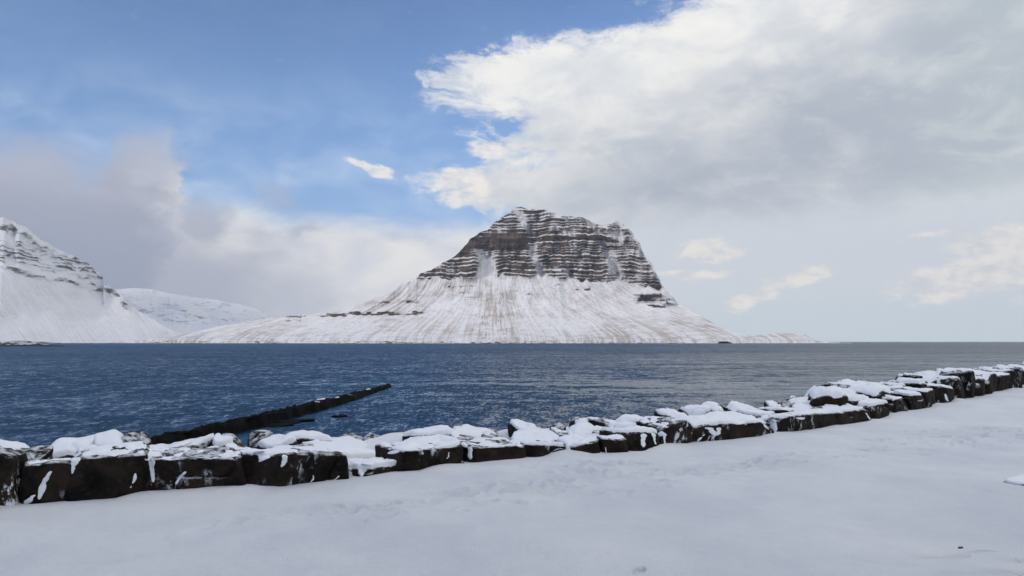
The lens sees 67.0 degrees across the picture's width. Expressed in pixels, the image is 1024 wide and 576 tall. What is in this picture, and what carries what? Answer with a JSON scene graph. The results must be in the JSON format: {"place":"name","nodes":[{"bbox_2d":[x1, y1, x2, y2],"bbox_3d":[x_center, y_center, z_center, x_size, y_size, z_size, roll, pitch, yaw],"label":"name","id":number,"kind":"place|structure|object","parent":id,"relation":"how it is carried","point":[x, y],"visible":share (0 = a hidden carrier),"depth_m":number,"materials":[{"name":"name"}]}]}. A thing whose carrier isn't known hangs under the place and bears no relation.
{"place":"outdoors","nodes":[
{"label":"outdoors","id":0,"kind":"place"},
{"bbox_2d":[0,340,59,345],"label":"shore","id":1,"kind":"structure","parent":0,"point":[16,343],"depth_m":771.53,"materials":[{"name":"white snow"}]},
{"bbox_2d":[0,217,182,342],"bbox_3d":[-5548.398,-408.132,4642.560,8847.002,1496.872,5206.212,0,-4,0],"label":"hill","id":2,"kind":"structure","parent":0,"point":[49,293],"depth_m":3956.62,"materials":[{"name":"white snow"}]},
{"bbox_2d":[115,288,269,334],"bbox_3d":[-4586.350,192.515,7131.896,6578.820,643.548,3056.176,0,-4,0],"label":"hill","id":3,"kind":"structure","parent":0,"point":[182,314],"depth_m":6540.94,"materials":[{"name":"white snow"}]},
{"bbox_2d":[225,443,250,449],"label":"boulder","id":4,"kind":"object","parent":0,"point":[234,446],"visible":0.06,"depth_m":10.25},
{"bbox_2d":[82,207,837,342],"bbox_3d":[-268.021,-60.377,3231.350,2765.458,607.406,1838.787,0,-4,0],"label":"hill","id":5,"kind":"structure","parent":0,"point":[520,275],"depth_m":3008.41,"materials":[{"name":"white snow"}]},
{"bbox_2d":[0,385,1023,575],"bbox_3d":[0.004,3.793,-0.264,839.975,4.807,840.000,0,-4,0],"label":"ground","id":6,"kind":"structure","parent":0,"point":[924,492],"depth_m":7.64,"materials":[{"name":"white snow"}]},
{"bbox_2d":[0,445,24,449],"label":"boulder","id":7,"kind":"object","parent":6,"relation":"on","point":[19,448],"visible":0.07,"depth_m":9.60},
{"bbox_2d":[0,447,27,505],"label":"wall block","id":8,"kind":"structure","parent":6,"relation":"on","point":[13,460],"depth_m":8.19,"materials":[{"name":"black stone"}]},
{"bbox_2d":[0,439,29,447],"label":"boulder","id":9,"kind":"object","parent":6,"relation":"on","point":[13,443],"visible":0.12,"depth_m":10.33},
{"bbox_2d":[22,445,52,460],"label":"boulder","id":10,"kind":"object","parent":6,"relation":"on","point":[39,452],"visible":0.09,"depth_m":9.38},
{"bbox_2d":[18,458,73,503],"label":"wall block","id":11,"kind":"structure","parent":6,"relation":"on","point":[44,480],"depth_m":8.30,"materials":[{"name":"black stone"}]},
{"bbox_2d":[50,434,94,457],"bbox_3d":[-5.885,2.474,10.431,0.710,0.952,1.133,1,-4,-10],"label":"boulder","id":12,"kind":"object","parent":6,"relation":"on","point":[65,447],"visible":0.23,"depth_m":10.19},
{"bbox_2d":[75,444,98,454],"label":"boulder","id":13,"kind":"object","parent":6,"relation":"on","point":[83,448],"visible":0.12,"depth_m":9.46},
{"bbox_2d":[65,441,149,500],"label":"wall block","id":14,"kind":"structure","parent":6,"relation":"on","point":[115,470],"depth_m":8.54,"materials":[{"name":"black stone"}]},
{"bbox_2d":[94,429,123,445],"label":"boulder","id":15,"kind":"object","parent":6,"relation":"on","point":[112,436],"visible":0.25,"depth_m":10.45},
{"bbox_2d":[122,431,151,444],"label":"boulder","id":16,"kind":"object","parent":6,"relation":"on","point":[142,436],"visible":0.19,"depth_m":10.68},
{"bbox_2d":[156,433,213,448],"bbox_3d":[-4.479,2.275,10.476,0.873,0.568,0.876,0,-4,5],"label":"boulder","id":17,"kind":"object","parent":6,"relation":"on","point":[203,442],"visible":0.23,"depth_m":10.39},
{"bbox_2d":[142,446,246,490],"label":"wall block","id":18,"kind":"structure","parent":6,"relation":"on","point":[165,468],"depth_m":8.78,"materials":[{"name":"black stone"}]},
{"bbox_2d":[211,433,232,446],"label":"boulder","id":19,"kind":"object","parent":6,"relation":"on","point":[219,440],"visible":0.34,"depth_m":10.30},
{"bbox_2d":[221,433,243,446],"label":"boulder","id":20,"kind":"object","parent":6,"relation":"on","point":[236,441],"visible":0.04,"depth_m":10.91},
{"bbox_2d":[247,430,273,447],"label":"boulder","id":21,"kind":"object","parent":6,"relation":"on","point":[255,437],"visible":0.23,"depth_m":11.54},
{"bbox_2d":[255,434,297,448],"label":"boulder","id":22,"kind":"object","parent":6,"relation":"on","point":[271,441],"visible":0.36,"depth_m":10.78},
{"bbox_2d":[235,446,348,486],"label":"wall block","id":23,"kind":"structure","parent":6,"relation":"on","point":[282,466],"depth_m":9.24,"materials":[{"name":"black stone"}]},
{"bbox_2d":[273,443,313,447],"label":"boulder","id":24,"kind":"object","parent":6,"relation":"on","point":[302,444],"visible":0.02,"depth_m":10.58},
{"bbox_2d":[286,430,332,443],"bbox_3d":[-3.073,2.596,11.575,0.773,0.940,0.886,2,-5,-28],"label":"boulder","id":25,"kind":"object","parent":6,"relation":"on","point":[303,436],"visible":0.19,"depth_m":11.36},
{"bbox_2d":[302,436,374,458],"bbox_3d":[-2.581,2.451,11.346,0.930,0.496,1.573,-2,-5,32],"label":"boulder","id":26,"kind":"object","parent":6,"relation":"on","point":[349,447],"visible":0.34,"depth_m":11.27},
{"bbox_2d":[340,433,362,440],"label":"boulder","id":27,"kind":"object","parent":6,"relation":"on","point":[354,435],"visible":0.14,"depth_m":13.78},
{"bbox_2d":[363,433,378,440],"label":"boulder","id":28,"kind":"object","parent":6,"relation":"on","point":[369,436],"visible":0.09,"depth_m":13.83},
{"bbox_2d":[347,457,396,476],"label":"wall block","id":29,"kind":"structure","parent":6,"relation":"on","point":[359,467],"depth_m":9.95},
{"bbox_2d":[375,434,463,471],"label":"wall block","id":30,"kind":"structure","parent":6,"relation":"on","point":[416,453],"depth_m":10.56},
{"bbox_2d":[402,427,452,440],"bbox_3d":[-1.312,2.527,12.780,0.867,0.437,1.002,3,-5,-35],"label":"boulder","id":31,"kind":"object","parent":6,"relation":"on","point":[424,432],"visible":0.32,"depth_m":12.54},
{"bbox_2d":[425,425,448,427],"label":"boulder","id":32,"kind":"object","parent":6,"relation":"on","point":[441,426],"visible":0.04,"depth_m":13.17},
{"bbox_2d":[450,429,475,440],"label":"boulder","id":33,"kind":"object","parent":6,"relation":"on","point":[459,435],"visible":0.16,"depth_m":12.57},
{"bbox_2d":[452,424,501,436],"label":"boulder","id":34,"kind":"object","parent":6,"relation":"on","point":[473,431],"visible":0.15,"depth_m":13.44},
{"bbox_2d":[466,437,508,440],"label":"boulder","id":35,"kind":"object","parent":6,"relation":"on","point":[495,438],"visible":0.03,"depth_m":12.32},
{"bbox_2d":[481,431,497,437],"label":"boulder","id":36,"kind":"object","parent":6,"relation":"on","point":[486,434],"visible":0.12,"depth_m":12.77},
{"bbox_2d":[460,438,525,462],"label":"wall block","id":37,"kind":"structure","parent":6,"relation":"on","point":[483,450],"depth_m":11.19,"materials":[{"name":"black stone"}]},
{"bbox_2d":[508,419,539,437],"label":"boulder","id":38,"kind":"object","parent":6,"relation":"on","point":[514,425],"visible":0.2,"depth_m":13.79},
{"bbox_2d":[510,428,559,441],"bbox_3d":[0.375,2.565,12.882,0.939,0.386,0.835,1,-4,-14],"label":"boulder","id":39,"kind":"object","parent":6,"relation":"on","point":[541,434],"visible":0.35,"depth_m":12.91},
{"bbox_2d":[514,438,569,456],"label":"wall block","id":40,"kind":"structure","parent":6,"relation":"on","point":[535,448],"depth_m":11.55,"materials":[{"name":"black stone"}]},
{"bbox_2d":[550,422,565,430],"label":"boulder","id":41,"kind":"object","parent":6,"relation":"on","point":[558,425],"visible":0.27,"depth_m":13.81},
{"bbox_2d":[550,427,572,435],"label":"boulder","id":42,"kind":"object","parent":6,"relation":"on","point":[559,432],"visible":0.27,"depth_m":13.38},
{"bbox_2d":[569,417,589,426],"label":"boulder","id":43,"kind":"object","parent":6,"relation":"on","point":[574,420],"visible":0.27,"depth_m":14.01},
{"bbox_2d":[556,433,606,452],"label":"wall block","id":44,"kind":"structure","parent":6,"relation":"on","point":[588,443],"depth_m":12.02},
{"bbox_2d":[567,421,601,434],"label":"boulder","id":45,"kind":"object","parent":6,"relation":"on","point":[581,428],"visible":0.15,"depth_m":13.50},
{"bbox_2d":[587,418,604,426],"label":"boulder","id":46,"kind":"object","parent":6,"relation":"on","point":[594,422],"visible":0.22,"depth_m":13.82,"materials":[{"name":"black stone"}]},
{"bbox_2d":[586,417,615,426],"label":"boulder","id":47,"kind":"object","parent":6,"relation":"on","point":[608,422],"visible":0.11,"depth_m":14.58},
{"bbox_2d":[594,433,627,452],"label":"wall block","id":48,"kind":"structure","parent":6,"relation":"on","point":[615,443],"depth_m":12.04,"materials":[{"name":"black stone"}]},
{"bbox_2d":[614,421,636,427],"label":"boulder","id":49,"kind":"object","parent":6,"relation":"on","point":[623,424],"visible":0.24,"depth_m":13.36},
{"bbox_2d":[616,414,642,422],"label":"boulder","id":50,"kind":"object","parent":6,"relation":"on","point":[629,417],"visible":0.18,"depth_m":14.55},
{"bbox_2d":[599,425,666,450],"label":"wall block","id":51,"kind":"structure","parent":6,"relation":"on","point":[640,438],"depth_m":12.36,"materials":[{"name":"black stone"}]},
{"bbox_2d":[636,416,704,443],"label":"wall block","id":52,"kind":"structure","parent":6,"relation":"on","point":[676,430],"depth_m":12.87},
{"bbox_2d":[654,408,686,417],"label":"boulder","id":53,"kind":"object","parent":6,"relation":"on","point":[667,412],"visible":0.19,"depth_m":14.81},
{"bbox_2d":[678,405,711,415],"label":"boulder","id":54,"kind":"object","parent":6,"relation":"on","point":[696,410],"visible":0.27,"depth_m":15.29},
{"bbox_2d":[701,401,724,411],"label":"boulder","id":55,"kind":"object","parent":6,"relation":"on","point":[714,406],"visible":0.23,"depth_m":15.81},
{"bbox_2d":[676,411,773,441],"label":"wall block","id":56,"kind":"structure","parent":6,"relation":"on","point":[719,425],"depth_m":13.74,"materials":[{"name":"dark stone"},{"name":"snow"}]},
{"bbox_2d":[719,404,731,410],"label":"boulder","id":57,"kind":"object","parent":6,"relation":"on","point":[725,408],"visible":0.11,"depth_m":15.79,"materials":[{"name":"black stone"}]},
{"bbox_2d":[727,400,754,411],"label":"boulder","id":58,"kind":"object","parent":6,"relation":"on","point":[734,406],"visible":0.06,"depth_m":16.90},
{"bbox_2d":[736,408,774,415],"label":"boulder","id":59,"kind":"object","parent":6,"relation":"on","point":[755,411],"visible":0.27,"depth_m":15.55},
{"bbox_2d":[764,400,794,407],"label":"boulder","id":60,"kind":"object","parent":6,"relation":"on","point":[770,403],"visible":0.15,"depth_m":16.99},
{"bbox_2d":[757,406,803,413],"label":"boulder","id":61,"kind":"object","parent":6,"relation":"on","point":[776,410],"visible":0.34,"depth_m":15.85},
{"bbox_2d":[784,395,797,400],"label":"boulder","id":62,"kind":"object","parent":6,"relation":"on","point":[790,397],"visible":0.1,"depth_m":18.14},
{"bbox_2d":[755,409,836,431],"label":"wall block","id":63,"kind":"structure","parent":6,"relation":"on","point":[801,419],"depth_m":14.95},
{"bbox_2d":[788,397,809,403],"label":"boulder","id":64,"kind":"object","parent":6,"relation":"on","point":[804,400],"visible":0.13,"depth_m":17.32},
{"bbox_2d":[791,403,811,408],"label":"boulder","id":65,"kind":"object","parent":6,"relation":"on","point":[802,405],"visible":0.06,"depth_m":16.77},
{"bbox_2d":[804,386,816,396],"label":"boulder","id":66,"kind":"object","parent":6,"relation":"on","point":[807,393],"visible":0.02,"depth_m":18.87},
{"bbox_2d":[808,386,847,406],"bbox_3d":[7.028,2.710,17.198,0.805,1.036,0.829,-3,-5,37],"label":"boulder","id":67,"kind":"object","parent":6,"relation":"on","point":[821,395],"visible":0.44,"depth_m":16.94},
{"bbox_2d":[822,382,850,387],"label":"boulder","id":68,"kind":"object","parent":6,"relation":"on","point":[841,385],"visible":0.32,"depth_m":19.05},
{"bbox_2d":[810,403,870,424],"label":"wall block","id":69,"kind":"structure","parent":6,"relation":"on","point":[847,413],"depth_m":16.28,"materials":[{"name":"black stone"}]},
{"bbox_2d":[828,385,857,393],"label":"boulder","id":70,"kind":"object","parent":6,"relation":"on","point":[846,389],"visible":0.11,"depth_m":18.22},
{"bbox_2d":[829,386,868,405],"bbox_3d":[7.783,2.816,17.901,1.443,1.086,0.872,3,-5,-41],"label":"boulder","id":71,"kind":"object","parent":6,"relation":"on","point":[854,398],"visible":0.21,"depth_m":17.60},
{"bbox_2d":[840,379,865,386],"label":"boulder","id":72,"kind":"object","parent":6,"relation":"on","point":[852,383],"visible":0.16,"depth_m":19.30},
{"bbox_2d":[848,385,885,398],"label":"boulder","id":73,"kind":"object","parent":6,"relation":"on","point":[873,392],"visible":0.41,"depth_m":18.43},
{"bbox_2d":[856,398,889,418],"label":"wall block","id":74,"kind":"structure","parent":6,"relation":"on","point":[876,408],"depth_m":17.26,"materials":[{"name":"black stone"}]},
{"bbox_2d":[866,382,893,395],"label":"boulder","id":75,"kind":"object","parent":6,"relation":"on","point":[886,390],"visible":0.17,"depth_m":19.13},
{"bbox_2d":[878,382,906,389],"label":"boulder","id":76,"kind":"object","parent":6,"relation":"on","point":[898,386],"visible":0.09,"depth_m":20.58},
{"bbox_2d":[882,395,907,412],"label":"wall block","id":77,"kind":"structure","parent":6,"relation":"on","point":[897,404],"depth_m":18.24,"materials":[{"name":"black stone"}]},
{"bbox_2d":[895,373,922,379],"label":"boulder","id":78,"kind":"object","parent":6,"relation":"on","point":[899,375],"visible":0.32,"depth_m":22.99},
{"bbox_2d":[893,389,925,409],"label":"wall block","id":79,"kind":"structure","parent":6,"relation":"on","point":[913,400],"depth_m":19.39,"materials":[{"name":"black stone"}]},
{"bbox_2d":[897,378,926,387],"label":"boulder","id":80,"kind":"object","parent":6,"relation":"on","point":[916,383],"visible":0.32,"depth_m":21.12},
{"bbox_2d":[896,377,927,382],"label":"boulder","id":81,"kind":"object","parent":6,"relation":"on","point":[900,378],"visible":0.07,"depth_m":22.34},
{"bbox_2d":[907,388,935,407],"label":"wall block","id":82,"kind":"structure","parent":6,"relation":"on","point":[928,395],"depth_m":20.13,"materials":[{"name":"black stone"}]},
{"bbox_2d":[914,370,938,374],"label":"boulder","id":83,"kind":"object","parent":6,"relation":"on","point":[929,372],"visible":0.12,"depth_m":24.48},
{"bbox_2d":[926,383,953,402],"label":"wall block","id":84,"kind":"structure","parent":6,"relation":"on","point":[944,393],"depth_m":21.33,"materials":[{"name":"black stone"}]},
{"bbox_2d":[933,375,965,398],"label":"wall block","id":85,"kind":"structure","parent":6,"relation":"on","point":[955,383],"depth_m":22.64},
{"bbox_2d":[939,367,975,397],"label":"wall block","id":86,"kind":"structure","parent":6,"relation":"on","point":[966,376],"depth_m":23.49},
{"bbox_2d":[974,376,985,395],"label":"wall block","id":87,"kind":"structure","parent":6,"relation":"on","point":[980,386],"depth_m":24.41,"materials":[{"name":"black stone"}]},
{"bbox_2d":[972,369,997,393],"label":"wall block","id":88,"kind":"structure","parent":6,"relation":"on","point":[991,378],"depth_m":25.58,"materials":[{"name":"black stone"}]},
{"bbox_2d":[992,372,1010,390],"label":"wall block","id":89,"kind":"structure","parent":6,"relation":"on","point":[1003,381],"depth_m":26.61,"materials":[{"name":"black stone"}]},
{"bbox_2d":[982,368,1022,388],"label":"wall block","id":90,"kind":"structure","parent":6,"relation":"on","point":[1014,379],"depth_m":27.57,"materials":[{"name":"black stone"}]},
{"bbox_2d":[992,366,1023,384],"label":"wall block","id":91,"kind":"structure","parent":6,"relation":"on","point":[1019,373],"depth_m":28.44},
{"bbox_2d":[1003,474,1023,485],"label":"boulder","id":92,"kind":"object","parent":6,"relation":"on","point":[1017,480],"visible":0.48,"depth_m":9.23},
{"bbox_2d":[1010,365,1023,384],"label":"wall block","id":93,"kind":"structure","parent":6,"relation":"on","point":[1021,367],"depth_m":29.21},
{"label":"boulder","id":94,"kind":"object","parent":6,"relation":"on","visible":0},
{"bbox_2d":[881,382,904,386],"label":"boulder","id":95,"kind":"object","parent":94,"relation":"on","point":[894,383],"visible":0.14,"depth_m":21.06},
{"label":"boulder","id":96,"kind":"object","parent":6,"relation":"on","visible":0},
{"bbox_2d":[920,375,936,383],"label":"boulder","id":97,"kind":"object","parent":96,"relation":"on","point":[930,379],"visible":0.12,"depth_m":22.75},
{"bbox_2d":[0,342,1023,446],"bbox_3d":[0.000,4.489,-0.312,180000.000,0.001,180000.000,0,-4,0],"label":"sea","id":98,"kind":"structure","parent":0,"point":[49,395],"depth_m":94.99,"materials":[{"name":"blue liquid"}]},
{"bbox_2d":[150,384,391,444],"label":"breakwater","id":99,"kind":"object","parent":98,"relation":"in","point":[242,424],"visible":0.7,"depth_m":40.98,"materials":[{"name":"stone"}]},
{"bbox_2d":[263,423,293,427],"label":"shoal stone","id":100,"kind":"object","parent":98,"relation":"in","point":[275,425],"visible":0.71,"depth_m":41.36,"materials":[{"name":"black stone"}]},
{"bbox_2d":[277,420,299,423],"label":"shoal stone","id":101,"kind":"object","parent":98,"relation":"in","point":[288,421],"visible":0.54,"depth_m":42.92,"materials":[{"name":"black stone"}]},
{"bbox_2d":[292,419,314,421],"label":"shoal stone","id":102,"kind":"object","parent":98,"relation":"in","point":[306,420],"visible":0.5,"depth_m":43.70,"materials":[{"name":"black stone"}]},
{"bbox_2d":[331,414,347,417],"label":"shoal stone","id":103,"kind":"object","parent":98,"relation":"in","point":[339,416],"visible":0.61,"depth_m":46.32,"materials":[{"name":"black stone"}]},
{"bbox_2d":[0,0,1023,341],"label":"sky","id":104,"kind":"structure","parent":0,"point":[820,170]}
]}

